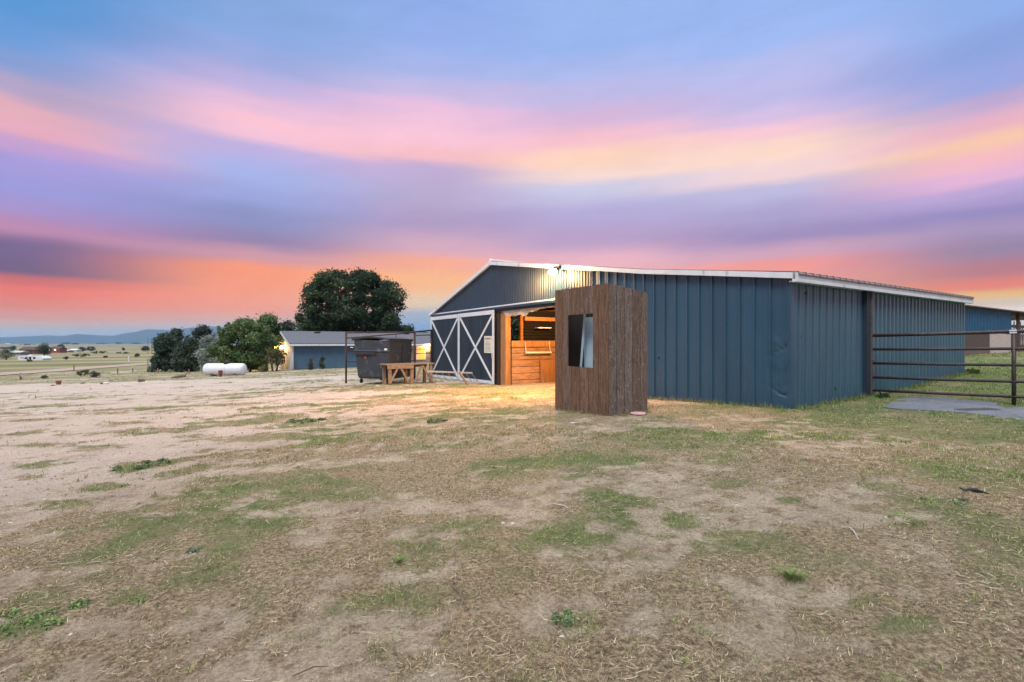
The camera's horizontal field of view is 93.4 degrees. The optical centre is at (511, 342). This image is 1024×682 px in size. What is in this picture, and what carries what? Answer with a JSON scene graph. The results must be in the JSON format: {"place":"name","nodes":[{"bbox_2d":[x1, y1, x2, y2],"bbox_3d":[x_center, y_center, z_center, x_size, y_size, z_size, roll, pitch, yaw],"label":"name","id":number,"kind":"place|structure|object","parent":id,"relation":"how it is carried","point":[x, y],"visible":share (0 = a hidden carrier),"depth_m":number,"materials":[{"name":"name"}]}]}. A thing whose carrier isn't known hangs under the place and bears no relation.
{"place":"outdoors","nodes":[
{"label":"outdoors","id":0,"kind":"place"},
{"bbox_2d":[0,362,150,374],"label":"dirt road","id":1,"kind":"structure","parent":0,"point":[53,370],"depth_m":66.12,"materials":[{"name":"beige soil"}]},
{"bbox_2d":[76,370,94,375],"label":"weed bank","id":2,"kind":"structure","parent":0,"point":[85,373],"depth_m":46.84,"materials":[{"name":"green plant"}]},
{"bbox_2d":[0,342,1023,681],"bbox_3d":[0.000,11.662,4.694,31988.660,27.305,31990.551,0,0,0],"label":"ground","id":3,"kind":"structure","parent":0,"point":[216,608],"depth_m":3.82,"materials":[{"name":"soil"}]},
{"bbox_2d":[0,348,14,359],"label":"tree","id":4,"kind":"object","parent":3,"relation":"on","point":[10,354],"visible":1,"depth_m":162.27,"materials":[{"name":"green plant"}]},
{"bbox_2d":[11,351,28,354],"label":"shed","id":5,"kind":"structure","parent":3,"relation":"on","point":[21,352],"depth_m":369.98,"materials":[{"name":"white"}]},
{"bbox_2d":[19,373,26,379],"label":"brace post","id":6,"kind":"object","parent":3,"relation":"on","point":[21,376],"visible":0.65,"depth_m":41.55,"materials":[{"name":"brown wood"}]},
{"bbox_2d":[18,347,46,353],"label":"house","id":7,"kind":"structure","parent":3,"relation":"on","point":[30,350],"depth_m":410.95,"materials":[{"name":"red"}]},
{"bbox_2d":[18,355,51,361],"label":"travel trailer","id":8,"kind":"object","parent":3,"relation":"on","point":[29,358],"visible":1,"depth_m":128.29,"materials":[{"name":"white paint"}]},
{"bbox_2d":[33,342,52,355],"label":"tree","id":9,"kind":"object","parent":3,"relation":"on","point":[45,348],"visible":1,"depth_m":301.99,"materials":[{"name":"green plant"}]},
{"bbox_2d":[0,596,90,636],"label":"weed clump","id":10,"kind":"object","parent":3,"relation":"on","point":[13,613],"visible":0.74,"depth_m":2.83,"materials":[{"name":"green plant"}]},
{"bbox_2d":[50,346,66,352],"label":"house","id":11,"kind":"structure","parent":3,"relation":"on","point":[59,349],"depth_m":512.35,"materials":[{"name":"red paint"}]},
{"bbox_2d":[72,353,90,356],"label":"shrub line","id":12,"kind":"object","parent":3,"relation":"on","point":[83,355],"visible":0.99,"depth_m":213.30,"materials":[{"name":"green plant"}]},
{"bbox_2d":[86,346,95,351],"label":"tree","id":13,"kind":"object","parent":3,"relation":"on","point":[91,348],"visible":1,"depth_m":686.50,"materials":[{"name":"green plant"}]},
{"bbox_2d":[90,372,100,377],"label":"brush heap","id":14,"kind":"object","parent":3,"relation":"on","point":[95,374],"visible":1,"depth_m":42.04,"materials":[{"name":"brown plant"}]},
{"bbox_2d":[127,594,151,604],"bbox_3d":[-2.341,1.613,3.022,0.125,0.034,0.123,0,0,0],"label":"weed clump","id":15,"kind":"object","parent":3,"relation":"on","point":[136,599],"visible":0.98,"depth_m":3.02,"materials":[{"name":"green plant"}]},
{"bbox_2d":[108,457,174,470],"bbox_3d":[-5.300,1.756,6.940,0.493,0.104,0.743,0,0,31],"label":"weed clump","id":16,"kind":"object","parent":3,"relation":"on","point":[144,464],"visible":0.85,"depth_m":6.91,"materials":[{"name":"green plant"}]},
{"bbox_2d":[140,346,150,350],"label":"tree","id":17,"kind":"object","parent":3,"relation":"on","point":[144,348],"visible":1,"depth_m":563.74,"materials":[{"name":"green plant"}]},
{"bbox_2d":[147,330,181,371],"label":"juniper tree","id":18,"kind":"object","parent":3,"relation":"on","point":[163,345],"visible":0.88,"depth_m":53.45,"materials":[{"name":"green plant"}]},
{"bbox_2d":[166,327,189,342],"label":"juniper tree","id":19,"kind":"object","parent":3,"relation":"on","point":[175,332],"visible":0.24,"depth_m":56.83,"materials":[{"name":"green plant"}]},
{"bbox_2d":[171,370,187,377],"bbox_3d":[-26.277,2.551,37.967,0.406,0.584,1.965,0,0,-1],"label":"log","id":20,"kind":"object","parent":3,"relation":"on","point":[179,376],"visible":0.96,"depth_m":38.09,"materials":[{"name":"brown wood"}]},
{"bbox_2d":[170,341,196,371],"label":"spruce tree","id":21,"kind":"object","parent":3,"relation":"on","point":[180,360],"visible":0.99,"depth_m":51.58,"materials":[{"name":"green plant"}]},
{"bbox_2d":[185,337,200,371],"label":"spruce tree","id":22,"kind":"object","parent":3,"relation":"on","point":[192,343],"visible":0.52,"depth_m":52.66,"materials":[{"name":"green plant"}]},
{"bbox_2d":[185,546,202,554],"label":"weed clump","id":23,"kind":"object","parent":3,"relation":"on","point":[191,551],"visible":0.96,"depth_m":3.77,"materials":[{"name":"green plant"}]},
{"bbox_2d":[190,324,216,364],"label":"spruce tree","id":24,"kind":"object","parent":3,"relation":"on","point":[202,331],"visible":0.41,"depth_m":59.46,"materials":[{"name":"green plant"}]},
{"bbox_2d":[191,333,220,370],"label":"silver olive tree","id":25,"kind":"object","parent":3,"relation":"on","point":[201,353],"visible":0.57,"depth_m":49.33,"materials":[{"name":"green plant"}]},
{"bbox_2d":[203,361,246,375],"bbox_3d":[-23.494,2.171,39.537,3.415,1.342,0.978,0,0,0],"label":"propane tank","id":26,"kind":"object","parent":3,"relation":"on","point":[226,367],"visible":0.98,"depth_m":39.15,"materials":[{"name":"white metal"}]},
{"bbox_2d":[204,316,279,371],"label":"broadleaf tree","id":27,"kind":"object","parent":3,"relation":"on","point":[254,338],"visible":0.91,"depth_m":44.76,"materials":[{"name":"green plant"}]},
{"bbox_2d":[258,364,269,371],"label":"shrub","id":28,"kind":"object","parent":3,"relation":"on","point":[262,368],"visible":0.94,"depth_m":42.86,"materials":[{"name":"green plant"}]},
{"bbox_2d":[256,312,282,370],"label":"broadleaf tree","id":29,"kind":"object","parent":3,"relation":"on","point":[271,320],"visible":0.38,"depth_m":49.75,"materials":[{"name":"green plant"}]},
{"bbox_2d":[263,346,288,371],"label":"young tree","id":30,"kind":"object","parent":3,"relation":"on","point":[272,355],"visible":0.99,"depth_m":43.33,"materials":[{"name":"green plant"}]},
{"bbox_2d":[277,318,295,356],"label":"tree","id":31,"kind":"object","parent":3,"relation":"on","point":[286,325],"visible":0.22,"depth_m":74.44,"materials":[{"name":"green plant"}]},
{"bbox_2d":[286,417,327,423],"bbox_3d":[-4.817,1.805,11.243,0.818,0.130,0.720,0,0,23],"label":"weed clump","id":32,"kind":"object","parent":3,"relation":"on","point":[296,420],"visible":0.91,"depth_m":11.12,"materials":[{"name":"green plant"}]},
{"bbox_2d":[292,666,328,676],"bbox_3d":[-0.949,1.541,2.276,0.160,0.019,0.016,0,0,-24],"label":"dry stick","id":33,"kind":"object","parent":3,"relation":"on","point":[308,669],"visible":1,"depth_m":2.27,"materials":[{"name":"grey wood"}]},
{"bbox_2d":[307,358,313,369],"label":"shrub","id":34,"kind":"object","parent":3,"relation":"on","point":[310,366],"visible":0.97,"depth_m":43.87,"materials":[{"name":"green plant"}]},
{"bbox_2d":[318,356,324,368],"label":"shrub","id":35,"kind":"object","parent":3,"relation":"on","point":[322,365],"visible":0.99,"depth_m":43.91,"materials":[{"name":"green plant"}]},
{"bbox_2d":[290,266,411,331],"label":"cottonwood tree","id":36,"kind":"object","parent":3,"relation":"on","point":[345,311],"visible":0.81,"depth_m":58.57,"materials":[{"name":"green plant"}]},
{"bbox_2d":[278,331,429,369],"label":"ranch house","id":37,"kind":"structure","parent":3,"relation":"on","point":[301,348],"depth_m":47.40,"materials":[{"name":"blue"}]},
{"bbox_2d":[416,346,425,359],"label":"window","id":38,"kind":"structure","parent":37,"relation":"in","point":[419,349],"depth_m":51.59,"materials":[{"name":"yellow glass"}]},
{"bbox_2d":[350,336,412,383],"bbox_3d":[-6.240,0.820,23.251,2.108,2.173,2.164,0,0,18],"label":"dumpster","id":39,"kind":"object","parent":3,"relation":"on","point":[372,354],"visible":0.9,"depth_m":22.42,"materials":[{"name":"grey metal"}]},
{"bbox_2d":[345,329,431,382],"bbox_3d":[-6.440,0.766,25.647,4.766,2.964,1.534,0,0,-25],"label":"pipe fence","id":40,"kind":"object","parent":3,"relation":"on","point":[395,334],"visible":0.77,"depth_m":25.18,"materials":[{"name":"black metal"}]},
{"bbox_2d":[388,553,406,567],"bbox_3d":[-0.835,1.550,3.447,0.187,0.067,0.204,0,0,0],"label":"weed clump","id":41,"kind":"object","parent":3,"relation":"on","point":[399,558],"visible":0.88,"depth_m":3.46,"materials":[{"name":"green plant"}]},
{"bbox_2d":[380,362,434,384],"bbox_3d":[-4.809,1.479,22.325,2.446,1.019,0.885,0,0,-35],"label":"timber bench","id":42,"kind":"object","parent":3,"relation":"on","point":[401,366],"visible":0.85,"depth_m":22.03,"materials":[{"name":"brown wood"}]},
{"bbox_2d":[401,323,415,330],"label":"tree","id":43,"kind":"object","parent":3,"relation":"on","point":[408,327],"visible":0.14,"depth_m":71.66,"materials":[{"name":"green plant"}]},
{"bbox_2d":[427,418,447,422],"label":"weed clump","id":44,"kind":"object","parent":3,"relation":"on","point":[430,420],"visible":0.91,"depth_m":9.99,"materials":[{"name":"green plant"}]},
{"bbox_2d":[427,371,479,383],"bbox_3d":[-2.679,1.594,22.147,2.387,0.596,0.399,0,0,-9],"label":"ladder","id":45,"kind":"object","parent":3,"relation":"on","point":[448,382],"visible":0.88,"depth_m":22.16,"materials":[{"name":"metal"}]},
{"bbox_2d":[448,582,467,609],"bbox_3d":[-0.326,1.534,2.941,0.024,0.026,0.370,0,0,-26],"label":"dry stick","id":46,"kind":"object","parent":3,"relation":"on","point":[458,591],"visible":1,"depth_m":2.93,"materials":[{"name":"beige wood"}]},
{"bbox_2d":[459,372,468,384],"bbox_3d":[-2.125,1.618,21.343,0.614,0.597,0.060,0,0,39],"label":"wooden stake","id":47,"kind":"object","parent":3,"relation":"on","point":[463,378],"visible":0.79,"depth_m":21.32,"materials":[{"name":"brown wood"}]},
{"bbox_2d":[4,409,960,681],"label":"clods","id":48,"kind":"object","parent":3,"relation":"on","point":[440,571],"visible":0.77,"depth_m":3.68,"materials":[{"name":"brown soil"}]},
{"bbox_2d":[0,402,1021,678],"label":"pebbles","id":49,"kind":"object","parent":3,"relation":"on","point":[388,460],"visible":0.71,"depth_m":7.34,"materials":[{"name":"grey stone"}]},
{"bbox_2d":[0,399,1023,681],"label":"straw","id":50,"kind":"object","parent":3,"relation":"on","point":[528,543],"visible":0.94,"depth_m":3.75,"materials":[{"name":"beige plant"}]},
{"bbox_2d":[1,350,1023,404],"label":"grass","id":51,"kind":"structure","parent":3,"relation":"on","point":[403,379],"depth_m":33.84,"materials":[{"name":"green plant"}]},
{"bbox_2d":[511,317,518,338],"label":"window","id":52,"kind":"structure","parent":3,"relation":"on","point":[514,332],"depth_m":37.31,"materials":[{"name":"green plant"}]},
{"bbox_2d":[550,607,588,626],"bbox_3d":[0.315,1.521,2.671,0.218,0.048,0.162,0,0,0],"label":"weed clump","id":53,"kind":"object","parent":3,"relation":"on","point":[565,617],"visible":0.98,"depth_m":2.65,"materials":[{"name":"green plant"}]},
{"bbox_2d":[580,314,585,366],"bbox_3d":[1.567,0.325,10.873,0.055,2.357,0.394,0,0,-22],"label":"leaning stud","id":54,"kind":"object","parent":3,"relation":"on","point":[583,332],"visible":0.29,"depth_m":10.81,"materials":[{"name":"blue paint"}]},
{"bbox_2d":[555,283,646,415],"bbox_3d":[1.945,0.250,10.750,1.130,2.900,1.770,0,0,-32],"label":"plywood booth","id":55,"kind":"object","parent":3,"relation":"on","point":[612,381],"visible":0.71,"depth_m":10.11,"materials":[{"name":"brown wood"}]},
{"bbox_2d":[584,317,592,367],"bbox_3d":[1.760,0.460,10.852,0.065,2.040,0.420,0,0,-32],"label":"leaning board","id":56,"kind":"object","parent":55,"relation":"attached to","point":[588,347],"visible":0.29,"depth_m":10.86,"materials":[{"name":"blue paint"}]},
{"bbox_2d":[551,408,650,416],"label":"grass","id":57,"kind":"structure","parent":3,"relation":"on","point":[619,414],"depth_m":10.14,"materials":[{"name":"green plant"}]},
{"bbox_2d":[630,412,645,414],"bbox_3d":[2.594,1.463,9.946,0.329,0.032,0.311,0,0,0],"label":"flat stone","id":58,"kind":"object","parent":3,"relation":"on","point":[638,413],"visible":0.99,"depth_m":9.84,"materials":[{"name":"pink stone"}]},
{"bbox_2d":[429,259,973,409],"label":"barn","id":59,"kind":"structure","parent":3,"relation":"on","point":[784,339],"depth_m":12.95,"materials":[{"name":"blue paint"}]},
{"bbox_2d":[430,314,457,379],"bbox_3d":[-3.612,0.259,25.753,0.078,3.358,3.610,0,0,-32],"label":"sliding door","id":60,"kind":"structure","parent":59,"relation":"in","point":[444,328],"depth_m":25.59,"materials":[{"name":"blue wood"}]},
{"bbox_2d":[458,310,494,383],"bbox_3d":[-1.746,0.228,22.694,0.165,3.317,3.545,0,0,-32],"label":"sliding door","id":61,"kind":"structure","parent":59,"relation":"in","point":[476,330],"depth_m":22.54,"materials":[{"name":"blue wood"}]},
{"bbox_2d":[872,329,1023,404],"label":"pipe gate","id":62,"kind":"structure","parent":59,"relation":"attached to","point":[1013,364],"depth_m":10.89,"materials":[{"name":"brown metal"}]},
{"bbox_2d":[554,369,971,409],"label":"grass","id":63,"kind":"structure","parent":3,"relation":"on","point":[802,407],"depth_m":12.02,"materials":[{"name":"green plant"}]},
{"bbox_2d":[762,561,815,589],"bbox_3d":[1.732,1.450,3.050,0.387,0.078,0.318,0,0,-40],"label":"weed clump","id":64,"kind":"object","parent":3,"relation":"on","point":[791,574],"visible":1,"depth_m":3.03,"materials":[{"name":"green plant"}]},
{"bbox_2d":[875,392,891,397],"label":"weed clump","id":65,"kind":"object","parent":3,"relation":"on","point":[882,394],"visible":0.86,"depth_m":11.89,"materials":[{"name":"green plant"}]},
{"bbox_2d":[876,508,939,531],"bbox_3d":[3.201,1.425,3.915,0.560,0.052,0.644,0,0,0],"label":"weed clump","id":66,"kind":"object","parent":3,"relation":"on","point":[895,512],"visible":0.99,"depth_m":3.98,"materials":[{"name":"brown plant"}]},
{"bbox_2d":[920,496,972,504],"bbox_3d":[3.857,1.408,4.270,0.407,0.069,0.240,0,0,0],"label":"weed clump","id":67,"kind":"object","parent":3,"relation":"on","point":[954,500],"visible":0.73,"depth_m":4.29,"materials":[{"name":"green plant"}]},
{"bbox_2d":[883,397,1023,419],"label":"concrete slab","id":68,"kind":"object","parent":3,"relation":"on","point":[953,405],"visible":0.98,"depth_m":10.08,"materials":[{"name":"concrete"}]},
{"bbox_2d":[959,487,988,493],"bbox_3d":[4.295,1.380,4.491,0.232,0.057,0.036,0,0,9],"label":"black strap","id":69,"kind":"object","parent":3,"relation":"on","point":[974,490],"visible":0.99,"depth_m":4.48,"materials":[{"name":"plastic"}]},
{"bbox_2d":[965,367,989,373],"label":"weed clump","id":70,"kind":"object","parent":3,"relation":"on","point":[974,370],"visible":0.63,"depth_m":15.95,"materials":[{"name":"green plant"}]},
{"bbox_2d":[965,304,1023,354],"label":"open shed","id":71,"kind":"structure","parent":3,"relation":"on","point":[979,318],"depth_m":32.91,"materials":[{"name":"blue metal"}]},
{"bbox_2d":[0,326,1023,343],"bbox_3d":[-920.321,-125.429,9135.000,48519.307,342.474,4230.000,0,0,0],"label":"hills","id":72,"kind":"structure","parent":0,"point":[146,336],"depth_m":8094.22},
{"bbox_2d":[0,0,1023,336],"label":"sky","id":73,"kind":"structure","parent":0,"point":[165,164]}
]}

